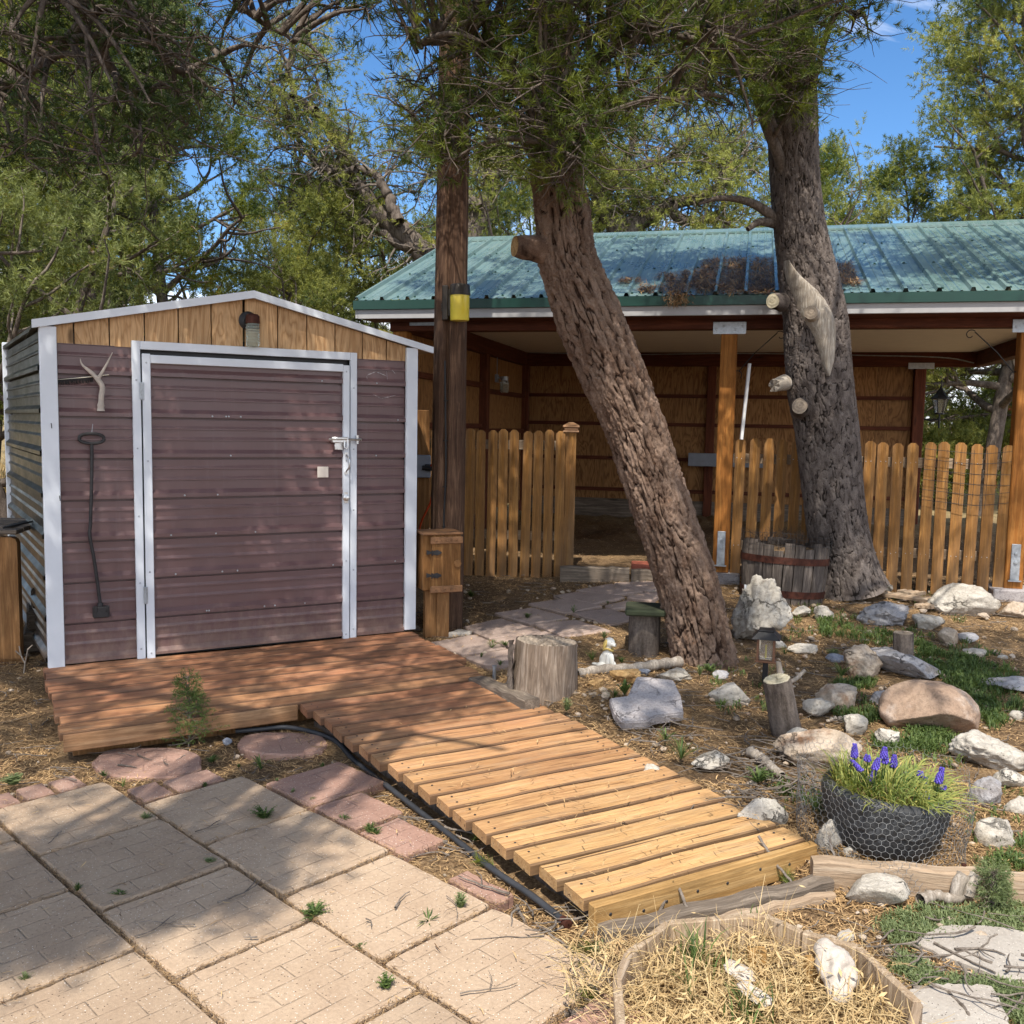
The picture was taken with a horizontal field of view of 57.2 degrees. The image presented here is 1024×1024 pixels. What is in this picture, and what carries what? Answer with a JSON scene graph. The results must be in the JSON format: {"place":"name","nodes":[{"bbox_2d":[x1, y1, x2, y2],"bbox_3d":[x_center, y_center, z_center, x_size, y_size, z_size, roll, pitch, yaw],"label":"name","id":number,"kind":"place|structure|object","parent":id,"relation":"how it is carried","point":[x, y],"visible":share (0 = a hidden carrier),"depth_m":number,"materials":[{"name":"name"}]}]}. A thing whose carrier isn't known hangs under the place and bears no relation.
{"place":"outdoors","nodes":[
{"label":"outdoors","id":0,"kind":"place"},
{"bbox_2d":[0,420,1023,1023],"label":"ground","id":1,"kind":"structure","parent":0,"point":[596,540],"depth_m":5.23,"materials":[{"name":"soil"}]},
{"bbox_2d":[0,518,31,664],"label":"wooden bin","id":2,"kind":"object","parent":1,"relation":"on","point":[11,626],"visible":0.73,"depth_m":6.15,"materials":[{"name":"wood"}]},
{"bbox_2d":[0,841,68,914],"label":"patio slab","id":3,"kind":"structure","parent":1,"relation":"on","point":[24,875],"depth_m":3.39,"materials":[{"name":"beige concrete"}]},
{"bbox_2d":[0,892,133,1004],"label":"paving slab","id":4,"kind":"structure","parent":1,"relation":"on","point":[76,929],"depth_m":2.98,"materials":[{"name":"beige concrete"}]},
{"bbox_2d":[0,782,158,862],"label":"paving slab","id":5,"kind":"structure","parent":1,"relation":"on","point":[80,821],"depth_m":3.92,"materials":[{"name":"beige concrete"}]},
{"bbox_2d":[0,0,168,334],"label":"pine tree","id":6,"kind":"object","parent":1,"relation":"on","point":[131,230],"visible":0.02,"depth_m":15.73,"materials":[{"name":"green plant"}]},
{"bbox_2d":[0,0,169,459],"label":"juniper tree","id":7,"kind":"object","parent":1,"relation":"on","point":[33,316],"visible":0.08,"depth_m":12.13,"materials":[{"name":"green plant"}]},
{"bbox_2d":[0,952,215,1023],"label":"paving slab","id":8,"kind":"structure","parent":1,"relation":"on","point":[122,990],"depth_m":2.70,"materials":[{"name":"beige concrete"}]},
{"bbox_2d":[0,0,238,535],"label":"juniper tree","id":9,"kind":"object","parent":1,"relation":"on","point":[104,280],"visible":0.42,"depth_m":9.24,"materials":[{"name":"green plant"}]},
{"bbox_2d":[0,0,248,426],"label":"pine tree","id":10,"kind":"object","parent":1,"relation":"on","point":[189,261],"visible":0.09,"depth_m":11.12,"materials":[{"name":"green plant"}]},
{"bbox_2d":[40,819,227,919],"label":"paving slab","id":11,"kind":"structure","parent":1,"relation":"on","point":[132,859],"depth_m":3.52,"materials":[{"name":"beige concrete"}]},
{"bbox_2d":[0,0,278,302],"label":"pine tree","id":12,"kind":"object","parent":1,"relation":"on","point":[237,203],"visible":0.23,"depth_m":12.41,"materials":[{"name":"green plant"}]},
{"bbox_2d":[92,748,201,781],"bbox_3d":[-1.786,1.251,4.618,0.552,0.052,0.411,1,5,-4],"label":"stepping stone","id":13,"kind":"object","parent":1,"relation":"on","point":[156,768],"visible":0.84,"depth_m":4.59,"materials":[{"name":"stone"}]},
{"bbox_2d":[163,770,224,794],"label":"patio slab","id":14,"kind":"structure","parent":1,"relation":"on","point":[182,784],"depth_m":4.35,"materials":[{"name":"concrete"}]},
{"bbox_2d":[159,667,230,748],"bbox_3d":[-1.675,1.020,4.887,0.379,0.446,0.355,3,6,22],"label":"juniper seedling","id":15,"kind":"object","parent":1,"relation":"on","point":[193,694],"visible":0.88,"depth_m":4.86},
{"bbox_2d":[103,867,308,988],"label":"paving slab","id":16,"kind":"structure","parent":1,"relation":"on","point":[258,911],"depth_m":3.14,"materials":[{"name":"beige concrete"}]},
{"bbox_2d":[0,0,419,234],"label":"overhanging pine","id":17,"kind":"object","parent":1,"relation":"on","point":[78,34],"visible":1,"depth_m":5.22,"materials":[{"name":"green plant"}]},
{"bbox_2d":[2,290,433,667],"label":"shed","id":18,"kind":"structure","parent":1,"relation":"on","point":[255,471],"depth_m":6.24,"materials":[{"name":"brown metal"}]},
{"bbox_2d":[77,424,109,617],"bbox_3d":[-2.597,0.060,5.828,0.160,1.210,0.054,-2,6,-29],"label":"iron bar","id":19,"kind":"object","parent":18,"relation":"hanging from","point":[99,610],"visible":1,"depth_m":5.82,"materials":[{"name":"metal"}]},
{"bbox_2d":[140,350,361,657],"bbox_3d":[-1.721,-0.057,6.328,1.452,1.977,0.123,-2,6,-29],"label":"door","id":20,"kind":"structure","parent":18,"relation":"in","point":[285,479],"depth_m":6.30,"materials":[{"name":"brown metal"}]},
{"bbox_2d":[416,410,431,528],"bbox_3d":[-0.705,-0.119,7.575,0.140,1.400,0.157,0,5,-10],"label":"fence panel","id":21,"kind":"object","parent":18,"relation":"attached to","point":[424,468],"visible":0.62,"depth_m":7.57,"materials":[{"name":"brown wood"}]},
{"bbox_2d":[144,777,306,848],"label":"paving slab","id":22,"kind":"structure","parent":1,"relation":"on","point":[243,794],"depth_m":4.05,"materials":[{"name":"beige concrete"}]},
{"bbox_2d":[118,176,368,325],"bbox_3d":[-4.245,-2.607,14.282,4.211,5.052,3.937,0,5,-7],"label":"juniper tree","id":23,"kind":"object","parent":1,"relation":"on","point":[298,272],"visible":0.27,"depth_m":14.27,"materials":[{"name":"green plant"}]},
{"bbox_2d":[193,158,332,311],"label":"pine tree","id":24,"kind":"object","parent":1,"relation":"on","point":[263,197],"visible":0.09,"depth_m":21.00,"materials":[{"name":"green plant"}]},
{"bbox_2d":[43,631,483,755],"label":"wooden deck","id":25,"kind":"structure","parent":1,"relation":"on","point":[103,706],"depth_m":5.54,"materials":[{"name":"wood"}]},
{"bbox_2d":[237,732,327,759],"bbox_3d":[-1.199,1.231,4.910,0.485,0.052,0.335,1,5,4],"label":"stepping stone","id":26,"kind":"object","parent":1,"relation":"on","point":[270,747],"visible":0.85,"depth_m":4.86,"materials":[{"name":"stone"}]},
{"bbox_2d":[178,922,415,1023],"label":"paving slab","id":27,"kind":"structure","parent":1,"relation":"on","point":[304,974],"depth_m":2.79,"materials":[{"name":"beige concrete"}]},
{"bbox_2d":[208,811,387,902],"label":"paving slab","id":28,"kind":"structure","parent":1,"relation":"on","point":[314,847],"depth_m":3.64,"materials":[{"name":"beige concrete"}]},
{"bbox_2d":[211,203,396,333],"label":"juniper tree","id":29,"kind":"object","parent":1,"relation":"on","point":[292,241],"visible":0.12,"depth_m":17.28,"materials":[{"name":"green plant"}]},
{"bbox_2d":[266,762,384,812],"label":"patio slab","id":30,"kind":"structure","parent":1,"relation":"on","point":[328,783],"depth_m":4.34,"materials":[{"name":"pink concrete"}]},
{"bbox_2d":[0,759,678,1023],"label":"joint needles","id":31,"kind":"object","parent":1,"relation":"on","point":[189,994],"visible":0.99,"depth_m":3.23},
{"bbox_2d":[315,793,402,834],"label":"patio slab","id":32,"kind":"structure","parent":1,"relation":"on","point":[364,810],"depth_m":4.04,"materials":[{"name":"pink concrete"}]},
{"bbox_2d":[294,155,435,330],"bbox_3d":[-2.315,-3.653,18.449,4.097,6.148,4.680,6,7,41],"label":"juniper tree","id":33,"kind":"object","parent":1,"relation":"on","point":[349,299],"visible":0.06,"depth_m":18.57,"materials":[{"name":"green plant"}]},
{"bbox_2d":[286,854,488,966],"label":"paving slab","id":34,"kind":"structure","parent":1,"relation":"on","point":[374,891],"depth_m":3.26,"materials":[{"name":"beige concrete"}]},
{"bbox_2d":[209,0,586,299],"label":"juniper tree","id":35,"kind":"object","parent":1,"relation":"on","point":[388,222],"visible":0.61,"depth_m":14.43,"materials":[{"name":"green plant"}]},
{"bbox_2d":[360,818,443,861],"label":"stepping stone","id":36,"kind":"structure","parent":1,"relation":"on","point":[389,836],"depth_m":3.79,"materials":[{"name":"pink concrete"}]},
{"bbox_2d":[235,725,571,928],"bbox_3d":[-0.523,1.280,4.229,0.363,0.048,2.533,-4,7,-41],"label":"irrigation pipe","id":37,"kind":"object","parent":1,"relation":"on","point":[524,890],"visible":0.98,"depth_m":3.97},
{"bbox_2d":[298,125,534,333],"bbox_3d":[-0.310,-3.194,16.424,6.514,6.315,5.923,-4,7,-43],"label":"juniper tree","id":38,"kind":"object","parent":1,"relation":"on","point":[489,224],"visible":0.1,"depth_m":14.98,"materials":[{"name":"green plant"}]},
{"bbox_2d":[366,994,467,1023],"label":"patio slab","id":39,"kind":"structure","parent":1,"relation":"on","point":[419,1009],"depth_m":2.66,"materials":[{"name":"beige concrete"}]},
{"bbox_2d":[416,529,462,637],"bbox_3d":[-0.556,0.534,7.032,0.310,0.794,0.255,-1,6,-22],"label":"post box","id":40,"kind":"object","parent":1,"relation":"on","point":[438,564],"visible":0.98,"depth_m":6.95,"materials":[{"name":"brown wood"}]},
{"bbox_2d":[426,534,462,592],"bbox_3d":[-0.496,0.381,6.929,0.270,0.430,0.048,-1,6,-22],"label":"door","id":41,"kind":"structure","parent":40,"relation":"in","point":[445,552],"depth_m":6.92,"materials":[{"name":"brown wood"}]},
{"bbox_2d":[430,0,470,630],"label":"utility pole","id":42,"kind":"object","parent":1,"relation":"on","point":[451,303],"visible":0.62,"depth_m":7.06,"materials":[{"name":"brown wood"}]},
{"bbox_2d":[432,635,505,657],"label":"path slab","id":43,"kind":"structure","parent":1,"relation":"on","point":[470,647],"depth_m":6.66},
{"bbox_2d":[448,871,513,911],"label":"patio slab","id":44,"kind":"structure","parent":1,"relation":"on","point":[477,889],"depth_m":3.39,"materials":[{"name":"pink concrete"}]},
{"bbox_2d":[429,428,564,577],"bbox_3d":[-0.235,-0.077,8.530,1.426,1.357,0.086,2,5,6],"label":"picket fence","id":45,"kind":"object","parent":1,"relation":"on","point":[503,444],"visible":0.56,"depth_m":8.47,"materials":[{"name":"wood"}]},
{"bbox_2d":[386,909,614,1023],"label":"paving slab","id":46,"kind":"structure","parent":1,"relation":"on","point":[456,965],"depth_m":2.88,"materials":[{"name":"beige concrete"}]},
{"bbox_2d":[464,618,540,641],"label":"path slab","id":47,"kind":"structure","parent":1,"relation":"on","point":[492,630],"depth_m":7.04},
{"bbox_2d":[468,676,539,709],"bbox_3d":[-0.053,1.053,5.454,0.106,0.089,0.628,-2,4,-32],"label":"timber","id":48,"kind":"object","parent":1,"relation":"on","point":[523,700],"visible":0.73,"depth_m":5.33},
{"bbox_2d":[486,161,535,235],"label":"pine tree","id":49,"kind":"object","parent":1,"relation":"on","point":[524,208],"visible":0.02,"depth_m":21.00,"materials":[{"name":"green plant"}]},
{"bbox_2d":[6,580,1017,977],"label":"pebbles","id":50,"kind":"object","parent":1,"relation":"on","point":[864,936],"visible":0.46,"depth_m":5.32,"materials":[{"name":"beige stone"}]},
{"bbox_2d":[0,516,1023,1023],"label":"fallen needles","id":51,"kind":"object","parent":1,"relation":"on","point":[840,900],"depth_m":4.38,"materials":[{"name":"plant"}]},
{"bbox_2d":[495,608,568,626],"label":"path slab","id":52,"kind":"structure","parent":1,"relation":"on","point":[519,617],"depth_m":7.31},
{"bbox_2d":[506,634,577,705],"bbox_3d":[0.181,0.915,5.477,0.429,0.353,0.396,4,3,10],"label":"tree stump","id":53,"kind":"object","parent":1,"relation":"on","point":[543,668],"visible":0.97,"depth_m":5.32,"materials":[{"name":"brown wood"}]},
{"bbox_2d":[300,681,816,935],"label":"wooden walkway","id":54,"kind":"structure","parent":1,"relation":"on","point":[739,861],"depth_m":4.00,"materials":[{"name":"wood"}]},
{"bbox_2d":[528,598,601,615],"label":"path slab","id":55,"kind":"structure","parent":1,"relation":"on","point":[563,605],"depth_m":7.52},
{"bbox_2d":[563,422,579,565],"bbox_3d":[0.518,-0.066,8.479,0.152,1.484,0.152,1,5,3],"label":"gate post","id":56,"kind":"object","parent":1,"relation":"on","point":[570,429],"visible":0.88,"depth_m":8.42,"materials":[{"name":"brown wood"}]},
{"bbox_2d":[534,620,610,637],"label":"path slab","id":57,"kind":"structure","parent":1,"relation":"on","point":[557,627],"depth_m":6.83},
{"bbox_2d":[416,143,771,235],"bbox_3d":[1.707,-3.346,16.882,6.797,6.589,6.180,5,7,39],"label":"juniper tree","id":58,"kind":"object","parent":1,"relation":"on","point":[709,177],"visible":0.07,"depth_m":14.31,"materials":[{"name":"green plant"}]},
{"bbox_2d":[560,565,629,582],"bbox_3d":[0.728,0.562,8.297,0.608,0.170,0.097,1,5,2],"label":"timber","id":59,"kind":"object","parent":1,"relation":"on","point":[580,574],"visible":0.77,"depth_m":8.25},
{"bbox_2d":[572,609,628,626],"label":"path slab","id":60,"kind":"structure","parent":1,"relation":"on","point":[605,616],"depth_m":7.11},
{"bbox_2d":[559,993,662,1023],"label":"patio slab","id":61,"kind":"structure","parent":1,"relation":"on","point":[600,1014],"depth_m":2.68,"materials":[{"name":"pink concrete"}]},
{"bbox_2d":[578,656,683,676],"bbox_3d":[0.730,0.961,5.815,0.741,0.090,0.102,-1,6,-20],"label":"driftwood","id":62,"kind":"object","parent":1,"relation":"on","point":[663,663],"visible":0.78,"depth_m":5.79,"materials":[{"name":"brown wood"}]},
{"bbox_2d":[625,601,665,657],"bbox_3d":[0.882,0.800,6.242,0.260,0.352,0.310,2,5,8],"label":"tree stump","id":63,"kind":"object","parent":1,"relation":"on","point":[644,628],"visible":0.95,"depth_m":6.17,"materials":[{"name":"wood"}]},
{"bbox_2d":[609,677,682,729],"bbox_3d":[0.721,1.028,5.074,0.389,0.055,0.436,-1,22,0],"label":"concrete chunk","id":64,"kind":"object","parent":1,"relation":"on","point":[646,701],"visible":0.98,"depth_m":5.00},
{"bbox_2d":[527,50,770,232],"bbox_3d":[2.570,-5.013,15.566,4.771,5.511,2.984,1,5,0],"label":"juniper tree","id":65,"kind":"object","parent":1,"relation":"on","point":[607,215],"visible":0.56,"depth_m":15.18,"materials":[{"name":"green plant"}]},
{"bbox_2d":[338,0,1014,669],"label":"leaning pine","id":66,"kind":"object","parent":1,"relation":"on","point":[552,120],"visible":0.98,"depth_m":5.50,"materials":[{"name":"green plant"}]},
{"bbox_2d":[353,219,1023,602],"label":"open barn","id":67,"kind":"structure","parent":1,"relation":"on","point":[923,297],"depth_m":9.84,"materials":[{"name":"metal"}]},
{"bbox_2d":[618,252,868,308],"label":"roof litter","id":68,"kind":"object","parent":67,"relation":"on","point":[761,285],"visible":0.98,"depth_m":8.15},
{"bbox_2d":[597,874,833,944],"bbox_3d":[0.738,1.399,3.318,0.962,0.063,0.077,-2,6,-23],"label":"timber","id":69,"kind":"object","parent":1,"relation":"on","point":[746,898],"visible":0.75,"depth_m":3.29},
{"bbox_2d":[480,0,985,601],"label":"straight pine","id":70,"kind":"object","parent":1,"relation":"on","point":[816,378],"visible":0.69,"depth_m":7.40,"materials":[{"name":"grey plant"}]},
{"bbox_2d":[524,877,961,1023],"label":"straw-filled planter","id":71,"kind":"object","parent":1,"relation":"on","point":[674,970],"visible":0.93,"depth_m":2.78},
{"bbox_2d":[813,937,860,1004],"bbox_3d":[0.968,1.369,2.796,0.136,0.128,0.181,3,6,17],"label":"pitted stone","id":72,"kind":"object","parent":71,"relation":"in","point":[842,959],"visible":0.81,"depth_m":2.78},
{"bbox_2d":[731,574,792,641],"bbox_3d":[1.740,0.688,6.533,0.409,0.520,0.295,4,6,6],"label":"rock","id":73,"kind":"object","parent":1,"relation":"on","point":[762,602],"visible":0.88,"depth_m":6.44,"materials":[{"name":"white stone"}]},
{"bbox_2d":[737,797,788,827],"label":"rock","id":74,"kind":"object","parent":1,"relation":"on","point":[772,810],"visible":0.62,"depth_m":3.88,"materials":[{"name":"white stone"}]},
{"bbox_2d":[752,627,780,684],"bbox_3d":[1.512,0.913,5.600,0.164,0.439,0.164,3,6,18],"label":"solar lantern","id":75,"kind":"object","parent":1,"relation":"on","point":[766,638],"visible":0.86,"depth_m":5.55,"materials":[{"name":"black metal"}]},
{"bbox_2d":[718,891,835,915],"bbox_3d":[0.935,1.405,3.338,0.519,0.040,0.037,-1,6,-22],"label":"thin plank","id":76,"kind":"object","parent":1,"relation":"on","point":[813,898],"visible":0.73,"depth_m":3.35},
{"bbox_2d":[763,673,801,737],"bbox_3d":[1.407,1.025,4.897,0.167,0.348,0.169,-7,10,32],"label":"tree stub","id":77,"kind":"object","parent":1,"relation":"on","point":[783,715],"visible":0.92,"depth_m":4.83,"materials":[{"name":"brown wood"}]},
{"bbox_2d":[740,526,832,606],"bbox_3d":[2.226,0.423,7.691,0.718,0.634,0.715,3,2,-17],"label":"barrel planter","id":78,"kind":"object","parent":1,"relation":"on","point":[795,570],"visible":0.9,"depth_m":7.41,"materials":[{"name":"wood"}]},
{"bbox_2d":[588,643,1023,1023],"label":"grey herbs","id":79,"kind":"object","parent":1,"relation":"on","point":[890,923],"visible":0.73,"depth_m":3.21,"materials":[{"name":"plant"}]},
{"bbox_2d":[757,127,863,222],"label":"pine tree","id":80,"kind":"object","parent":1,"relation":"on","point":[828,158],"visible":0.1,"depth_m":21.36,"materials":[{"name":"green plant"}]},
{"bbox_2d":[773,728,862,768],"bbox_3d":[1.495,1.158,4.551,0.404,0.220,0.233,1,5,-3],"label":"rock","id":81,"kind":"object","parent":1,"relation":"on","point":[792,743],"visible":0.57,"depth_m":4.49,"materials":[{"name":"beige stone"}]},
{"bbox_2d":[815,683,857,710],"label":"rock","id":82,"kind":"object","parent":1,"relation":"on","point":[840,694],"visible":0.66,"depth_m":5.26,"materials":[{"name":"beige stone"}]},
{"bbox_2d":[783,112,916,367],"bbox_3d":[3.688,-2.939,15.897,5.665,6.040,6.230,1,5,3],"label":"juniper tree","id":83,"kind":"object","parent":1,"relation":"on","point":[849,203],"visible":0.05,"depth_m":14.01,"materials":[{"name":"green plant"}]},
{"bbox_2d":[843,644,882,678],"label":"rock","id":84,"kind":"object","parent":1,"relation":"on","point":[864,660],"visible":0.73,"depth_m":5.75,"materials":[{"name":"beige stone"}]},
{"bbox_2d":[705,578,1023,871],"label":"ground herbs","id":85,"kind":"object","parent":1,"relation":"on","point":[969,681],"visible":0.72,"depth_m":5.48,"materials":[{"name":"plant"}]},
{"bbox_2d":[730,438,1012,594],"bbox_3d":[3.029,0.036,8.047,2.238,1.298,0.108,2,5,14],"label":"picket fence","id":86,"kind":"object","parent":1,"relation":"on","point":[923,553],"visible":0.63,"depth_m":7.92,"materials":[{"name":"wood"}]},
{"bbox_2d":[845,872,910,906],"bbox_3d":[1.329,1.392,3.412,0.233,0.116,0.135,1,5,4],"label":"rock","id":87,"kind":"object","parent":1,"relation":"on","point":[881,887],"visible":0.98,"depth_m":3.38,"materials":[{"name":"white stone"}]},
{"bbox_2d":[856,601,908,625],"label":"rock","id":88,"kind":"object","parent":1,"relation":"on","point":[885,613],"visible":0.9,"depth_m":6.95,"materials":[{"name":"grey stone"}]},
{"bbox_2d":[796,743,995,861],"bbox_3d":[1.489,1.127,3.733,0.754,0.411,0.758,2,6,-12],"label":"tyre planter","id":89,"kind":"object","parent":1,"relation":"on","point":[882,779],"visible":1,"depth_m":3.62,"materials":[{"name":"rubber"}]},
{"bbox_2d":[796,737,974,893],"bbox_3d":[1.494,1.185,3.750,0.681,0.367,0.664,1,5,0],"label":"chicken wire","id":90,"kind":"object","parent":89,"relation":"on","point":[799,768],"visible":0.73,"depth_m":3.62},
{"bbox_2d":[870,647,940,678],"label":"rock","id":91,"kind":"object","parent":1,"relation":"on","point":[896,661],"visible":0.77,"depth_m":5.78,"materials":[{"name":"grey stone"}]},
{"bbox_2d":[809,855,1023,907],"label":"edging timber","id":92,"kind":"object","parent":1,"relation":"on","point":[843,872],"visible":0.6,"depth_m":3.47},
{"bbox_2d":[828,125,1012,438],"bbox_3d":[7.592,-3.774,18.197,4.899,6.809,3.677,2,5,8],"label":"pine tree","id":93,"kind":"object","parent":1,"relation":"on","point":[915,167],"visible":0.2,"depth_m":17.49,"materials":[{"name":"green plant"}]},
{"bbox_2d":[855,187,986,444],"bbox_3d":[6.476,-2.929,17.377,4.193,5.382,4.486,2,5,11],"label":"juniper tree","id":94,"kind":"object","parent":1,"relation":"on","point":[884,208],"visible":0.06,"depth_m":15.80,"materials":[{"name":"green plant"}]},
{"bbox_2d":[878,679,980,731],"bbox_3d":[2.233,1.056,5.019,0.526,0.303,0.364,2,5,6],"label":"rock","id":95,"kind":"object","parent":1,"relation":"on","point":[923,702],"visible":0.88,"depth_m":4.93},
{"bbox_2d":[915,871,981,904],"bbox_3d":[1.624,1.370,3.432,0.307,0.113,0.092,-1,6,-20],"label":"driftwood","id":96,"kind":"object","parent":1,"relation":"on","point":[961,890],"visible":0.91,"depth_m":3.41,"materials":[{"name":"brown wood"}]},
{"bbox_2d":[919,402,988,508],"bbox_3d":[6.742,-0.981,15.583,2.645,1.922,2.134,-2,6,-29],"label":"shrub","id":97,"kind":"object","parent":1,"relation":"on","point":[970,437],"visible":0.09,"depth_m":15.18,"materials":[{"name":"green plant"}]},
{"bbox_2d":[909,983,1008,1023],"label":"flagstone","id":98,"kind":"object","parent":1,"relation":"on","point":[944,1002],"visible":0.69,"depth_m":2.77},
{"bbox_2d":[901,0,1023,515],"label":"pine tree","id":99,"kind":"object","parent":1,"relation":"on","point":[981,200],"visible":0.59,"depth_m":14.47,"materials":[{"name":"green plant"}]},
{"bbox_2d":[927,583,1000,615],"bbox_3d":[3.540,0.710,7.389,0.545,0.290,0.314,1,5,3],"label":"rock","id":100,"kind":"object","parent":1,"relation":"on","point":[962,599],"visible":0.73,"depth_m":7.28,"materials":[{"name":"white stone"}]},
{"bbox_2d":[925,365,1011,447],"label":"juniper tree","id":101,"kind":"object","parent":1,"relation":"on","point":[981,411],"visible":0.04,"depth_m":18.54,"materials":[{"name":"green plant"}]},
{"bbox_2d":[915,924,1023,983],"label":"flagstone","id":102,"kind":"object","parent":1,"relation":"on","point":[1006,941],"visible":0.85,"depth_m":3.10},
{"bbox_2d":[948,729,1023,770],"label":"rock","id":103,"kind":"object","parent":1,"relation":"on","point":[980,747],"visible":0.9,"depth_m":4.51,"materials":[{"name":"white stone"}]},
{"bbox_2d":[969,776,1002,806],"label":"rock","id":104,"kind":"object","parent":1,"relation":"on","point":[991,793],"visible":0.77,"depth_m":4.12,"materials":[{"name":"grey stone"}]},
{"bbox_2d":[973,817,1015,849],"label":"rock","id":105,"kind":"object","parent":1,"relation":"on","point":[991,831],"visible":0.88,"depth_m":3.75,"materials":[{"name":"white stone"}]},
{"bbox_2d":[969,857,1021,912],"bbox_3d":[1.739,1.353,3.401,0.200,0.233,0.202,1,5,0],"label":"dry herb","id":106,"kind":"object","parent":1,"relation":"on","point":[1001,887],"visible":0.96,"depth_m":3.37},
{"bbox_2d":[6,0,1023,417],"label":"sky","id":107,"kind":"structure","parent":0,"point":[888,105],"materials":[{"name":"blue"}]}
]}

